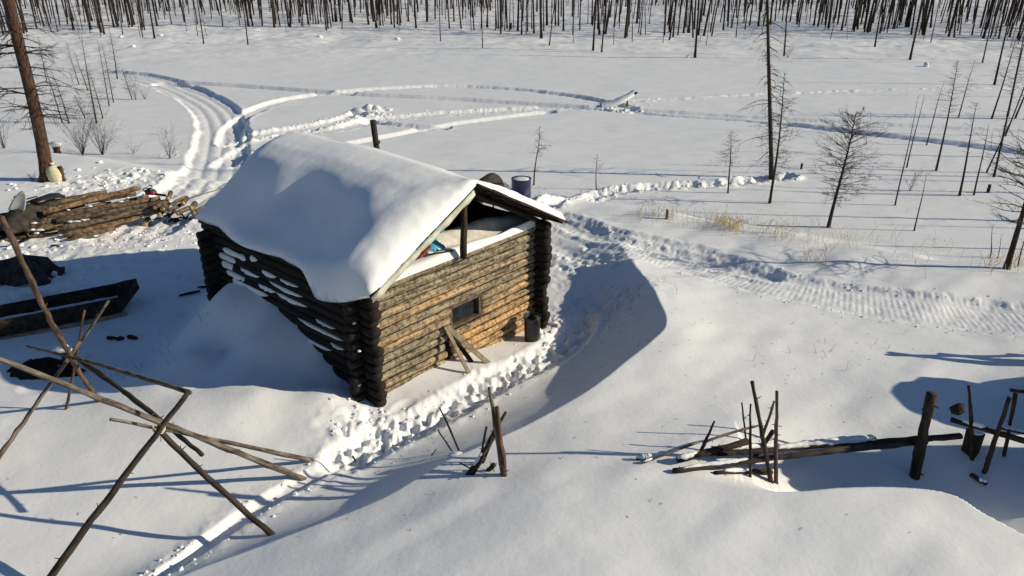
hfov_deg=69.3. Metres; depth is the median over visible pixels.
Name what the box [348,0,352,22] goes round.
larch tree
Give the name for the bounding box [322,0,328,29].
larch tree
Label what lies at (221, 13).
larch tree
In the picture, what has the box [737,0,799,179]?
dead tree
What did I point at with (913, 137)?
larch tree
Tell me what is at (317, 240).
log cabin
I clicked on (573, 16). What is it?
larch tree
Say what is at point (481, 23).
larch tree
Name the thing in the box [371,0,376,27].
larch tree
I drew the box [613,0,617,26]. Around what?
larch tree
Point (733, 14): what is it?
larch tree
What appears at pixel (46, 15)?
larch tree
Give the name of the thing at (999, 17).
larch tree
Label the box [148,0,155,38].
larch tree
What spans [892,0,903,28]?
larch tree
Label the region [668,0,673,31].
larch tree
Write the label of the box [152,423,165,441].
rope lashing
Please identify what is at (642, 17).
larch tree
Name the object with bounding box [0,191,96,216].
log
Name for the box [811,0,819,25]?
larch tree
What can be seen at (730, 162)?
larch tree
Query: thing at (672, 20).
larch tree
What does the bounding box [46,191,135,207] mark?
log
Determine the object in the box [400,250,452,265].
stick
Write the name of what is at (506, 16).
larch tree
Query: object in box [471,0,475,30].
larch tree
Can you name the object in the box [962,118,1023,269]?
larch tree
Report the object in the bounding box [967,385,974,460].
fence stake
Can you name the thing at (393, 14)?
larch tree
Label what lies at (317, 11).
larch tree
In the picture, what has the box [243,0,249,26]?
larch tree
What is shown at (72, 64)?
larch tree
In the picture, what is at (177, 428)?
frame pole
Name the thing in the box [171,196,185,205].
log round
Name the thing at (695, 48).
larch tree
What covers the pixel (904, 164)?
larch tree
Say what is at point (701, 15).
larch tree
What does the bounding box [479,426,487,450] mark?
stick
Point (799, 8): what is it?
larch tree
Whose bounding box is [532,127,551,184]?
larch tree
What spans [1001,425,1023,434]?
fence rail
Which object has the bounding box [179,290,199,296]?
scrap board
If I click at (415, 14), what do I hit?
larch tree
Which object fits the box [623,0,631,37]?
larch tree
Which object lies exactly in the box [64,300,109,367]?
frame pole
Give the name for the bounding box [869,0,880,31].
larch tree
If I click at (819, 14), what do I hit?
larch tree
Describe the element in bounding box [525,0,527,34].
larch tree
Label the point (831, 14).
larch tree
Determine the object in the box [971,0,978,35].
larch tree
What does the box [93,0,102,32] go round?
larch tree
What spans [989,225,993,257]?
larch tree
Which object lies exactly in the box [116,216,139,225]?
log
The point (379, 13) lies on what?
larch tree
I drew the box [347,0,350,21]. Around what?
larch tree
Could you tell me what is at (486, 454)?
stick
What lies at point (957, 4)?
larch tree
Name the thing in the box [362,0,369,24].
larch tree
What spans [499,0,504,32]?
larch tree
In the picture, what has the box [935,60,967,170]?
larch tree
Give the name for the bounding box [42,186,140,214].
log
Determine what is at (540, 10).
larch tree
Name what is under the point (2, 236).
log
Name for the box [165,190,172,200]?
log round
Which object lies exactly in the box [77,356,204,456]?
frame pole
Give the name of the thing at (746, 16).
larch tree
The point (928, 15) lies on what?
larch tree
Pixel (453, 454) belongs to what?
snow lump
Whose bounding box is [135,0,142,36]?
larch tree
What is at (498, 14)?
larch tree
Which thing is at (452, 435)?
stick
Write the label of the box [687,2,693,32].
larch tree
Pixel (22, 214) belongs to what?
snowmobile
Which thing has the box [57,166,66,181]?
stump
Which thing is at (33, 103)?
larch tree
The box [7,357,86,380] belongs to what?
ash heap
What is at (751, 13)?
larch tree
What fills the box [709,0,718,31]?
larch tree
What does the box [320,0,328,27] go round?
larch tree
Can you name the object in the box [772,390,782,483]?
fence stake
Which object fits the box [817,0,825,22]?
larch tree
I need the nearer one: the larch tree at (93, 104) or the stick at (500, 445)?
the stick at (500, 445)
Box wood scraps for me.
[154,210,194,222]
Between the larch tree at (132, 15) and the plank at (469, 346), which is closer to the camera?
the plank at (469, 346)
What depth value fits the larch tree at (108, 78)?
44.02 m
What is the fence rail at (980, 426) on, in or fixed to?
attached to the fence stake at (971, 438)
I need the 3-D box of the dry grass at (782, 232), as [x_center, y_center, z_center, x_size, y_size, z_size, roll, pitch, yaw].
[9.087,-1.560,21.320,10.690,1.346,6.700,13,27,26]
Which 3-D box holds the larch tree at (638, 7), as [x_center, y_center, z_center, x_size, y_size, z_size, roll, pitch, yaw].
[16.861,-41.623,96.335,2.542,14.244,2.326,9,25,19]
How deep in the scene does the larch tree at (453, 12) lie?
100.20 m
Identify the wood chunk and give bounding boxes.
[949,403,964,414]
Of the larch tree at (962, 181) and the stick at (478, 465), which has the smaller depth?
the stick at (478, 465)
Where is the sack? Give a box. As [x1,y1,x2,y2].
[46,162,61,182]
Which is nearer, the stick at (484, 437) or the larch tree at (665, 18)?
the stick at (484, 437)
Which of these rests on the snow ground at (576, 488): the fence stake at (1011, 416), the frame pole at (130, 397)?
the fence stake at (1011, 416)
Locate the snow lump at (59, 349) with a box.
[51,345,71,352]
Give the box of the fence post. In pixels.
[909,391,938,480]
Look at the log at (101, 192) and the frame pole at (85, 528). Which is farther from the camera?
the log at (101, 192)
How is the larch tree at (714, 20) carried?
on the snow ground at (576, 488)
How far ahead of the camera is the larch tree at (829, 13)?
90.69 m
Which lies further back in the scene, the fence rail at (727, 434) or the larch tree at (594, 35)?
the larch tree at (594, 35)
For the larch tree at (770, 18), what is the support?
on the snow ground at (576, 488)
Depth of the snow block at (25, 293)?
16.57 m
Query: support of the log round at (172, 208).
on the snow ground at (576, 488)
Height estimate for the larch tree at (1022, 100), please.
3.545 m
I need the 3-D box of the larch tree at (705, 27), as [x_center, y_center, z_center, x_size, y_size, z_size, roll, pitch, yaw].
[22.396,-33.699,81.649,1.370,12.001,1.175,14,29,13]
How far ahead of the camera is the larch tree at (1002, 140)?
28.11 m
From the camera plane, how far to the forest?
108.28 m
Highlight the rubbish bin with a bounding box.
[523,312,540,341]
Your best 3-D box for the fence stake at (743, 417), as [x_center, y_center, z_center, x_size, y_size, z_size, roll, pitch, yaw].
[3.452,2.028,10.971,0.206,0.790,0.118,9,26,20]
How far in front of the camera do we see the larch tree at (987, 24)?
80.39 m
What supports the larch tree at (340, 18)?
on the snow ground at (576, 488)
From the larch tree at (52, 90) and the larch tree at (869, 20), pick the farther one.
the larch tree at (869, 20)
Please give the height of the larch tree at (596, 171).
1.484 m
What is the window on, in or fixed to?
in the log cabin
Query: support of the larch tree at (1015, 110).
on the snow ground at (576, 488)
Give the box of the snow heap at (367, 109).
[350,104,381,114]
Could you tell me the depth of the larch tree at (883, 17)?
85.16 m
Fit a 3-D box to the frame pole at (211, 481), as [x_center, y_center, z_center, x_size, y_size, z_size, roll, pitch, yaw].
[-3.721,2.502,9.394,1.520,1.579,0.144,6,25,13]
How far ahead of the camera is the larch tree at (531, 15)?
90.61 m
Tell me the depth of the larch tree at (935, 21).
75.76 m
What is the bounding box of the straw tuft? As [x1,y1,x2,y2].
[714,211,742,231]
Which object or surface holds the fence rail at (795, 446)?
on the snow ground at (576, 488)
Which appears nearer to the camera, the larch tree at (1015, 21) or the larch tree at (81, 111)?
the larch tree at (81, 111)
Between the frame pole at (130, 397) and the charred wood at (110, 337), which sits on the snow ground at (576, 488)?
the charred wood at (110, 337)
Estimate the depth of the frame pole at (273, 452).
10.34 m
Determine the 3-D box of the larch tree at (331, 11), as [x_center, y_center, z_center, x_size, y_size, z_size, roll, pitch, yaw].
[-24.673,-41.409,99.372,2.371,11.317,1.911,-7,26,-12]
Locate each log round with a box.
[142,217,151,226]
[153,199,168,209]
[157,210,163,216]
[160,202,170,211]
[164,203,181,213]
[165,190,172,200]
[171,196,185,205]
[175,205,188,215]
[181,196,188,205]
[189,201,197,210]
[191,204,205,215]
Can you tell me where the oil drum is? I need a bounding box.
[511,175,530,197]
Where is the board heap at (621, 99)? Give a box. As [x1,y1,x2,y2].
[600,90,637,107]
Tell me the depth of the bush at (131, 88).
45.41 m
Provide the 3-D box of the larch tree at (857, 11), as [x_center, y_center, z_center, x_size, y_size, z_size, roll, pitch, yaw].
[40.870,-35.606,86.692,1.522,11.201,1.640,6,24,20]
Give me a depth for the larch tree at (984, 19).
83.08 m
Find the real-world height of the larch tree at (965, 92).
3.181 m
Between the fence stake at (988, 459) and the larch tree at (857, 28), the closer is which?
the fence stake at (988, 459)
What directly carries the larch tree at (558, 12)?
on the snow ground at (576, 488)
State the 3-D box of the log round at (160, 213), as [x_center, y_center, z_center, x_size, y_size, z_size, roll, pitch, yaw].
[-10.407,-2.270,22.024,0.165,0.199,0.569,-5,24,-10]
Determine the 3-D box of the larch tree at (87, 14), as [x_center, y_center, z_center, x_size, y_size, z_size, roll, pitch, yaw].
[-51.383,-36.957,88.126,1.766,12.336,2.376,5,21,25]
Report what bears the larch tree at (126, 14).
on the snow ground at (576, 488)
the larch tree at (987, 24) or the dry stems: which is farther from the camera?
the larch tree at (987, 24)
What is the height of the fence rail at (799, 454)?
0.376 m
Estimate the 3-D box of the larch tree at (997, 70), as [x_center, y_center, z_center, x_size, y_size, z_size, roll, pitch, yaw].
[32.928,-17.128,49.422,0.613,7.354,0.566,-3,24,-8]
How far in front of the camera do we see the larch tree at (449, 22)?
91.70 m
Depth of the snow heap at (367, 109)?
41.72 m
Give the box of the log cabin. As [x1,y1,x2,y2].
[195,120,567,407]
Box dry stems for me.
[6,174,1015,537]
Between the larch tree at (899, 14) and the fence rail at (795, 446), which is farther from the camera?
the larch tree at (899, 14)
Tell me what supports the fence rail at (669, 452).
on the snow ground at (576, 488)
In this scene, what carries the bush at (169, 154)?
on the snow ground at (576, 488)
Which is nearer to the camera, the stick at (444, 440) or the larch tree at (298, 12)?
the stick at (444, 440)
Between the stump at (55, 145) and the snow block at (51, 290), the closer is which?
the snow block at (51, 290)
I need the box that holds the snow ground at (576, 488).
[0,0,1023,575]
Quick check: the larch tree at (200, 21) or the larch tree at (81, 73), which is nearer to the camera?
the larch tree at (81, 73)
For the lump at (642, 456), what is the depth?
10.20 m
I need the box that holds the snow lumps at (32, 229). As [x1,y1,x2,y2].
[30,193,144,233]
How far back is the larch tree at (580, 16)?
87.83 m
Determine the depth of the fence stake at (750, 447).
10.15 m
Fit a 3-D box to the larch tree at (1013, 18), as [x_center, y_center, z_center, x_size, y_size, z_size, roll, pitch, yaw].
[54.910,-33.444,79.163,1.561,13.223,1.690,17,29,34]
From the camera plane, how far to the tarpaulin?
17.47 m
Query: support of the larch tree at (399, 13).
on the snow ground at (576, 488)
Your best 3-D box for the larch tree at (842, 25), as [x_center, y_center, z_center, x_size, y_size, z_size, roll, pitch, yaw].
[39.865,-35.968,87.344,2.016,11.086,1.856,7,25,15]
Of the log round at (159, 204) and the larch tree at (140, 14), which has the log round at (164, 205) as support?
the log round at (159, 204)
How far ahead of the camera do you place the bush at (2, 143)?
33.61 m
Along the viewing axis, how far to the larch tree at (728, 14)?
95.36 m
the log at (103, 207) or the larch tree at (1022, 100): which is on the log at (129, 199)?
the log at (103, 207)
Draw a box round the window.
[449,293,480,328]
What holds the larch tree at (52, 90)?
on the snow ground at (576, 488)
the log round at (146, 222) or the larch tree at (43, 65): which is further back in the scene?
the larch tree at (43, 65)
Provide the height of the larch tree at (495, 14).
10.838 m
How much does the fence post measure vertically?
1.600 m
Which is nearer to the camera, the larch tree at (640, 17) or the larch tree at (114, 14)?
the larch tree at (640, 17)
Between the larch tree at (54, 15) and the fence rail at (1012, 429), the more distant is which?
the larch tree at (54, 15)
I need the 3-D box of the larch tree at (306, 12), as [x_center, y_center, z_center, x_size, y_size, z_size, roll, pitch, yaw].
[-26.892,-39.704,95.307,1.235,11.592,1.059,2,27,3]
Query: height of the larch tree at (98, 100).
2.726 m
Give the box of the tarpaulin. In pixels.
[0,254,64,286]
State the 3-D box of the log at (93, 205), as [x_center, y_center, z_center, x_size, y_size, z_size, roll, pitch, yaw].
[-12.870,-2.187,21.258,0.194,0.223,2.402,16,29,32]
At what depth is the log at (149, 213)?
21.79 m
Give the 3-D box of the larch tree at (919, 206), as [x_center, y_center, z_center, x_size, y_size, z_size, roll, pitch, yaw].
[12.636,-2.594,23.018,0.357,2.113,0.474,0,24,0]
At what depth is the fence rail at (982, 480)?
10.69 m
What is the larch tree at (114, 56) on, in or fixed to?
on the snow ground at (576, 488)
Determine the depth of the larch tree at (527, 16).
87.79 m
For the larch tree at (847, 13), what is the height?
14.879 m
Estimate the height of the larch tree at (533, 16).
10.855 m
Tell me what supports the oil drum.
on the snow ground at (576, 488)
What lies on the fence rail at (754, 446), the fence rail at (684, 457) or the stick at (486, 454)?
the fence rail at (684, 457)
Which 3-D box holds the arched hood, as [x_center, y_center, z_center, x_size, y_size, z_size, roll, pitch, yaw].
[-0.248,-2.092,20.187,1.617,1.817,0.939,8,25,18]
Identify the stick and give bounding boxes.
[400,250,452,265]
[438,429,452,450]
[439,407,459,450]
[465,437,494,475]
[472,455,485,474]
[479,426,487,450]
[482,434,494,463]
[485,411,506,445]
[486,462,496,471]
[488,387,503,474]
[495,406,508,476]
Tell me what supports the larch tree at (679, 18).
on the snow ground at (576, 488)
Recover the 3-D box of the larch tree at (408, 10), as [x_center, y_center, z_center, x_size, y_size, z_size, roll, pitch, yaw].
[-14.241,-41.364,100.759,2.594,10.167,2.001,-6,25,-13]
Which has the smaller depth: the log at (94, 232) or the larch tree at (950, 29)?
the log at (94, 232)
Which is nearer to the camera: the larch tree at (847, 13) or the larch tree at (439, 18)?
the larch tree at (439, 18)
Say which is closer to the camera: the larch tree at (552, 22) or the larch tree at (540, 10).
the larch tree at (552, 22)
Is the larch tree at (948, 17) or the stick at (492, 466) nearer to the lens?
the stick at (492, 466)
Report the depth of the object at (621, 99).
43.66 m
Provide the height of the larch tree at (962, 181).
3.543 m
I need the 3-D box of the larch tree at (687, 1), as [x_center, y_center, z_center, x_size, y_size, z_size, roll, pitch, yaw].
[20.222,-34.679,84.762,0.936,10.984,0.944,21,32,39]
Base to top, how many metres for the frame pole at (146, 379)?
0.779 m
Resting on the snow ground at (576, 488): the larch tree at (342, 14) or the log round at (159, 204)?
the larch tree at (342, 14)
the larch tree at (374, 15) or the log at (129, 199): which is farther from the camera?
the larch tree at (374, 15)
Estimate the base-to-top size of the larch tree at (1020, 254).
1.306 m
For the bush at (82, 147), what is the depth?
32.08 m
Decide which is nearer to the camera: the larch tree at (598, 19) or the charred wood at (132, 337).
the charred wood at (132, 337)
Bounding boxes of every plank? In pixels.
[444,326,470,373]
[446,324,489,363]
[454,337,473,362]
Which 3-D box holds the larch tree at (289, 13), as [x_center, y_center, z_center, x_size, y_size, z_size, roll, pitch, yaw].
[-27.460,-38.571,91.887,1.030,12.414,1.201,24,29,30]
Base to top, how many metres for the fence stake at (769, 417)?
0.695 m
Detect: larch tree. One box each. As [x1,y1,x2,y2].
[0,0,101,182]
[19,0,29,33]
[38,37,51,82]
[39,0,51,30]
[42,56,62,122]
[50,71,70,123]
[51,0,57,31]
[64,42,78,83]
[67,0,74,29]
[73,54,91,90]
[74,95,88,118]
[80,35,100,122]
[82,0,91,29]
[88,70,102,118]
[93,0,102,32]
[94,40,115,105]
[95,0,104,33]
[96,46,117,102]
[105,0,114,26]
[108,27,124,78]
[111,0,117,27]
[117,0,122,34]
[120,70,137,98]
[123,0,129,27]
[127,0,133,26]
[129,1,135,24]
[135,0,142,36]
[135,0,146,27]
[139,0,144,29]
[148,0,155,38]
[148,0,157,25]
[197,0,204,43]
[219,0,223,26]
[238,0,251,44]
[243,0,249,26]
[248,0,253,25]
[255,0,262,25]
[264,0,276,27]
[275,0,282,26]
[282,0,288,26]
[289,0,290,26]
[295,0,300,22]
[303,0,309,24]
[314,0,318,23]
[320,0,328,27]
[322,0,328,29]
[327,0,331,27]
[329,0,333,21]
[337,0,341,21]
[339,0,342,28]
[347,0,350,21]
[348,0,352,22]
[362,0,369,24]
[370,0,374,21]
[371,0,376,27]
[378,0,380,25]
[389,0,391,23]
[392,0,397,27]
[395,0,400,25]
[402,0,413,21]
[414,0,416,27]
[424,0,427,21]
[436,0,440,40]
[444,0,451,27]
[452,0,454,21]
[456,0,461,28]
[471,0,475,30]
[477,1,484,47]
[495,0,497,29]
[497,1,498,28]
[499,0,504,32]
[502,1,507,28]
[517,0,523,30]
[521,0,523,34]
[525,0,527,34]
[527,0,529,31]
[529,2,532,28]
[530,0,535,32]
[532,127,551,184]
[534,0,542,37]
[542,0,544,30]
[545,0,547,24]
[549,1,559,44]
[553,0,556,25]
[553,0,562,25]
[557,0,564,30]
[568,1,574,34]
[579,0,583,29]
[587,154,601,189]
[591,0,592,24]
[591,0,605,34]
[592,0,597,50]
[600,0,610,51]
[604,0,612,33]
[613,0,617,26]
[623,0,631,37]
[635,0,642,32]
[636,0,643,23]
[639,0,646,34]
[663,0,666,34]
[668,0,673,27]
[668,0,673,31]
[668,0,677,39]
[672,0,679,36]
[676,0,681,34]
[682,0,688,32]
[683,0,694,37]
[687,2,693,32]
[693,0,696,28]
[693,0,699,57]
[698,0,706,35]
[703,0,711,35]
[707,0,718,35]
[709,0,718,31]
[715,131,741,192]
[722,0,728,29]
[727,0,734,26]
[731,0,737,27]
[735,0,739,36]
[742,0,748,29]
[747,72,805,203]
[749,0,753,25]
[757,0,761,25]
[769,0,772,24]
[780,0,787,55]
[796,0,801,24]
[797,0,803,26]
[807,104,893,227]
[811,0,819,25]
[817,0,823,26]
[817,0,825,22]
[827,0,833,27]
[828,0,833,28]
[841,0,854,30]
[845,0,853,26]
[853,1,860,31]
[856,0,860,29]
[861,0,868,28]
[863,0,870,31]
[866,0,875,32]
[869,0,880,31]
[874,0,882,46]
[875,0,889,32]
[883,0,893,32]
[883,0,897,30]
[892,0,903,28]
[893,0,900,28]
[894,99,917,205]
[896,0,901,27]
[904,0,915,26]
[906,0,914,26]
[906,94,924,167]
[909,0,925,59]
[910,0,916,34]
[913,173,930,230]
[918,0,926,34]
[921,0,928,33]
[922,0,932,34]
[926,83,943,144]
[928,0,939,27]
[930,0,939,42]
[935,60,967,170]
[940,0,953,33]
[947,0,960,36]
[952,0,964,36]
[958,64,976,116]
[958,101,981,195]
[959,1,963,34]
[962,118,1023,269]
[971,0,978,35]
[973,124,993,194]
[977,1,991,35]
[982,0,995,38]
[982,0,996,62]
[985,117,1012,172]
[989,0,998,37]
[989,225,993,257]
[990,34,1021,118]
[992,18,1023,176]
[993,1,1013,84]
[994,0,1005,35]
[997,0,1008,38]
[1003,44,1023,115]
[1005,73,1023,135]
[1007,0,1016,34]
[1008,0,1018,36]
[1011,0,1023,29]
[1014,84,1023,118]
[1017,238,1023,266]
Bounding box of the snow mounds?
[119,19,928,66]
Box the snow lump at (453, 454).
[445,451,462,458]
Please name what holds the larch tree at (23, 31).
on the snow ground at (576, 488)
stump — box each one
[49,141,61,153]
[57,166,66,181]
[961,427,984,458]
[986,184,990,192]
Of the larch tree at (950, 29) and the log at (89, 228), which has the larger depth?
the larch tree at (950, 29)
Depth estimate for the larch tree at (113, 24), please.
93.19 m
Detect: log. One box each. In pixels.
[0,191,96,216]
[0,231,25,237]
[0,232,58,240]
[29,190,106,203]
[33,216,100,231]
[34,195,148,225]
[37,218,55,225]
[41,202,105,218]
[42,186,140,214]
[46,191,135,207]
[47,196,160,217]
[55,200,168,223]
[56,207,159,231]
[62,194,102,203]
[62,219,124,237]
[67,226,115,240]
[80,210,158,227]
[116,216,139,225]
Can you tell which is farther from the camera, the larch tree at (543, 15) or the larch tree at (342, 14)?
the larch tree at (342, 14)
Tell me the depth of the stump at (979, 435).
11.05 m
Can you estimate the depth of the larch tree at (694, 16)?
89.36 m
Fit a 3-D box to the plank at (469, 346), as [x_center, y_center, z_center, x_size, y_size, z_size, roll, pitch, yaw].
[-0.827,1.092,14.036,0.870,0.956,0.073,-4,24,-9]
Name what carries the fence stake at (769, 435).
on the snow ground at (576, 488)
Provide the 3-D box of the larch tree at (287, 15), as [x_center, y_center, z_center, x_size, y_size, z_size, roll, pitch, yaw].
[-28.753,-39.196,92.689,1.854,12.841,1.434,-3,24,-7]
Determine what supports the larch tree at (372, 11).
on the snow ground at (576, 488)
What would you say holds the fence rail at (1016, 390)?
on the fence stake at (1011, 416)
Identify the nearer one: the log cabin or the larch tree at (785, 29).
the log cabin
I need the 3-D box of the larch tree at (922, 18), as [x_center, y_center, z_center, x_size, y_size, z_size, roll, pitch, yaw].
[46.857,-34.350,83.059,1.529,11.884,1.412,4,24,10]
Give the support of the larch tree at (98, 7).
on the snow ground at (576, 488)
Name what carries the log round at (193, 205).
on the log round at (194, 212)
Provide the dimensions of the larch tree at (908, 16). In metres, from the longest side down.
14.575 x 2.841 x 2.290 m
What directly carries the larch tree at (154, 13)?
on the snow ground at (576, 488)
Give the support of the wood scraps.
on the snow ground at (576, 488)
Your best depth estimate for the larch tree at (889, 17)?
85.64 m
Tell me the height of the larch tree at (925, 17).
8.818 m
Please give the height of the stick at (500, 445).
1.182 m
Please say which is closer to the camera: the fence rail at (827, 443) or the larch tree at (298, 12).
the fence rail at (827, 443)
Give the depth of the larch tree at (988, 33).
60.31 m
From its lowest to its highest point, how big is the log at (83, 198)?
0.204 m
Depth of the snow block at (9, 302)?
16.18 m
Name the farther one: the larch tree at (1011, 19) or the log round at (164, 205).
the larch tree at (1011, 19)
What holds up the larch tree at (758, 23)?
on the snow ground at (576, 488)
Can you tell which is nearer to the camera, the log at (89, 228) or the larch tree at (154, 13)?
the log at (89, 228)
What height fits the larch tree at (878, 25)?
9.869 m
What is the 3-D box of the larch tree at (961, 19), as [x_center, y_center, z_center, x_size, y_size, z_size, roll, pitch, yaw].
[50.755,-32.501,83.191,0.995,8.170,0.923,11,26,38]
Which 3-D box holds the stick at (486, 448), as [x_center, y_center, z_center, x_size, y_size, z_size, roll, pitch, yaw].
[-0.446,2.347,10.082,0.526,0.568,0.124,-14,28,-29]
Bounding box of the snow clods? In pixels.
[0,79,1015,575]
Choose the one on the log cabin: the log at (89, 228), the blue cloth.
the blue cloth
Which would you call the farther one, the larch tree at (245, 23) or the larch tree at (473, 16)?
the larch tree at (473, 16)
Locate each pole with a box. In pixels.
[0,215,97,402]
[0,341,81,459]
[0,357,306,480]
[25,345,191,394]
[47,389,190,575]
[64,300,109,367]
[64,310,85,409]
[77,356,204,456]
[109,418,313,461]
[155,425,275,535]
[159,188,221,209]
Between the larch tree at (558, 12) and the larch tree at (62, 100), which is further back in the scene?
the larch tree at (558, 12)
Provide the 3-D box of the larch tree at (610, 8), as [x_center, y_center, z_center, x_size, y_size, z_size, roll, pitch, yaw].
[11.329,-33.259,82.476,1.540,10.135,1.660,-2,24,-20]
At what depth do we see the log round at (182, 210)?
21.87 m
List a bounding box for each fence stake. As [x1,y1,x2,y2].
[700,421,714,449]
[741,402,748,439]
[746,404,753,477]
[750,381,773,483]
[753,429,773,456]
[763,401,774,435]
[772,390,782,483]
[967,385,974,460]
[981,396,1011,473]
[1002,392,1017,456]
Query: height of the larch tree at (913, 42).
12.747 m
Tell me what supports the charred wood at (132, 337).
on the snow ground at (576, 488)
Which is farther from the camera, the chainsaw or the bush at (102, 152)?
the bush at (102, 152)
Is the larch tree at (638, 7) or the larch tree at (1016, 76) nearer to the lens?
the larch tree at (1016, 76)
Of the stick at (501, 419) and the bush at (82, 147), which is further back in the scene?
the bush at (82, 147)
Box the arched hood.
[478,173,511,206]
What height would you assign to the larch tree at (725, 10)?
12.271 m
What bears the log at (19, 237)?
on the snow ground at (576, 488)
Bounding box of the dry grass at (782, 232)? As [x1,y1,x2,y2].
[637,201,1023,278]
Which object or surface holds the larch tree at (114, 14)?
on the snow ground at (576, 488)
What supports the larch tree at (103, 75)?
on the snow ground at (576, 488)
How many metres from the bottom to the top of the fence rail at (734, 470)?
0.387 m
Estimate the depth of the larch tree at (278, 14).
94.17 m
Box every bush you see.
[0,85,20,147]
[50,102,98,154]
[72,96,123,154]
[122,67,139,99]
[151,122,175,158]
[778,38,797,57]
[901,168,922,189]
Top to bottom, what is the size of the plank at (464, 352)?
0.642 m
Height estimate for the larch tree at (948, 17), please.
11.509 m
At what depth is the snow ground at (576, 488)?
15.49 m
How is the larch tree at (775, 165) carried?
on the snow ground at (576, 488)
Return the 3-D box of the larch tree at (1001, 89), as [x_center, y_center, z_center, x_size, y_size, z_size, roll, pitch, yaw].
[26.114,-11.178,39.374,1.588,4.616,1.650,-19,30,-37]
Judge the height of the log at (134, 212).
0.214 m
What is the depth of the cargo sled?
15.77 m
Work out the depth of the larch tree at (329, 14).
94.60 m
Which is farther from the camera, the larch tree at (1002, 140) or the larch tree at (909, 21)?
the larch tree at (909, 21)
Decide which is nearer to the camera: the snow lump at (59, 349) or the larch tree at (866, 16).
the snow lump at (59, 349)
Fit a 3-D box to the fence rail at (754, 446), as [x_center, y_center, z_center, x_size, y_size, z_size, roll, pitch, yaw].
[3.204,2.328,10.521,1.560,0.399,0.158,-11,26,-23]
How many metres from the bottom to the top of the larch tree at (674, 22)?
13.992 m
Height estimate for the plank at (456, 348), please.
0.859 m
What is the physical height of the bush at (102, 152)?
2.579 m
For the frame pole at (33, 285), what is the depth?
9.61 m
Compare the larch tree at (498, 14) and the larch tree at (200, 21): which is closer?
the larch tree at (200, 21)
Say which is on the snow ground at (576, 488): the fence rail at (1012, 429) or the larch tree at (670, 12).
the larch tree at (670, 12)
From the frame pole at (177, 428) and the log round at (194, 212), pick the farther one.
the log round at (194, 212)
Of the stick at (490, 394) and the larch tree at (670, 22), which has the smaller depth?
the stick at (490, 394)
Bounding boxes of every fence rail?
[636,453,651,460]
[642,441,698,463]
[672,441,927,473]
[676,438,748,462]
[694,442,778,457]
[702,425,758,443]
[713,467,772,475]
[717,434,876,455]
[778,433,962,450]
[950,417,1023,443]
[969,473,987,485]
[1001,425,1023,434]
[1009,388,1023,392]
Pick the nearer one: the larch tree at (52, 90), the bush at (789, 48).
the larch tree at (52, 90)
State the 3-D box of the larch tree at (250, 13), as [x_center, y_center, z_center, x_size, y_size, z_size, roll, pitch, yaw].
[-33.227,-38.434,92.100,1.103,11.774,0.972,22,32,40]
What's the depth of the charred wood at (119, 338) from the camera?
15.12 m
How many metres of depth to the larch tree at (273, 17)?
92.82 m
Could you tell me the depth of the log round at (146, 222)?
21.96 m
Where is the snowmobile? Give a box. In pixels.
[0,191,64,243]
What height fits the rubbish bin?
0.630 m
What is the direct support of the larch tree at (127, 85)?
on the snow ground at (576, 488)
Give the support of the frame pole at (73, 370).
on the snow ground at (576, 488)
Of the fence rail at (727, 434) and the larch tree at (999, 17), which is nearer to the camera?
the fence rail at (727, 434)
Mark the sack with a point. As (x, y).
(53, 174)
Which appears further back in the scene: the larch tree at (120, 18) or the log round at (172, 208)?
the larch tree at (120, 18)
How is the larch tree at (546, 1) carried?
on the snow ground at (576, 488)
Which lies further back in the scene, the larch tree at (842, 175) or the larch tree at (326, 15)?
the larch tree at (326, 15)
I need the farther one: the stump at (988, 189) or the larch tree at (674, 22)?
the larch tree at (674, 22)
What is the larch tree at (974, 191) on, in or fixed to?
on the snow ground at (576, 488)
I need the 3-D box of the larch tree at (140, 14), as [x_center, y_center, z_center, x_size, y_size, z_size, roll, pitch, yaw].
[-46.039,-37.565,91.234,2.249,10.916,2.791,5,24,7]
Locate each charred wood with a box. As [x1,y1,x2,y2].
[106,336,115,339]
[116,336,123,340]
[127,335,137,339]
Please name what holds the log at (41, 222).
on the log
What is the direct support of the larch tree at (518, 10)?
on the snow ground at (576, 488)
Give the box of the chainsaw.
[143,185,166,196]
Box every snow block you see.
[0,300,20,304]
[17,286,42,299]
[44,286,65,295]
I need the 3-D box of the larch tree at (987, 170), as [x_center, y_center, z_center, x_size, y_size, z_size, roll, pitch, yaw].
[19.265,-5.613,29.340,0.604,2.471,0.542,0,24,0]
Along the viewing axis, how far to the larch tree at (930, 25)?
91.48 m
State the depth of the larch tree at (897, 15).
90.93 m
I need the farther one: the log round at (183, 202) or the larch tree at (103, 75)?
the larch tree at (103, 75)
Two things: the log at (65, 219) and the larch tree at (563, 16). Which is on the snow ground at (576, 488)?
the larch tree at (563, 16)
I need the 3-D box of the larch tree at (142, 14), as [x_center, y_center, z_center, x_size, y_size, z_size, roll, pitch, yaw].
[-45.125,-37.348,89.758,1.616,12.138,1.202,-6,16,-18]
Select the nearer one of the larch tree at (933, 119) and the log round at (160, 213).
the log round at (160, 213)
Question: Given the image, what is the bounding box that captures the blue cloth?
[423,236,444,253]
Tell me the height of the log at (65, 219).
0.215 m
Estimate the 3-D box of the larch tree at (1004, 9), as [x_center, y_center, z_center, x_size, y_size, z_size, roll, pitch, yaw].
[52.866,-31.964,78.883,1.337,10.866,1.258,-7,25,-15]
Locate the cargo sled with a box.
[0,279,138,339]
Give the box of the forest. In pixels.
[0,0,1023,29]
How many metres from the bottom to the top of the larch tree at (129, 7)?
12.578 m

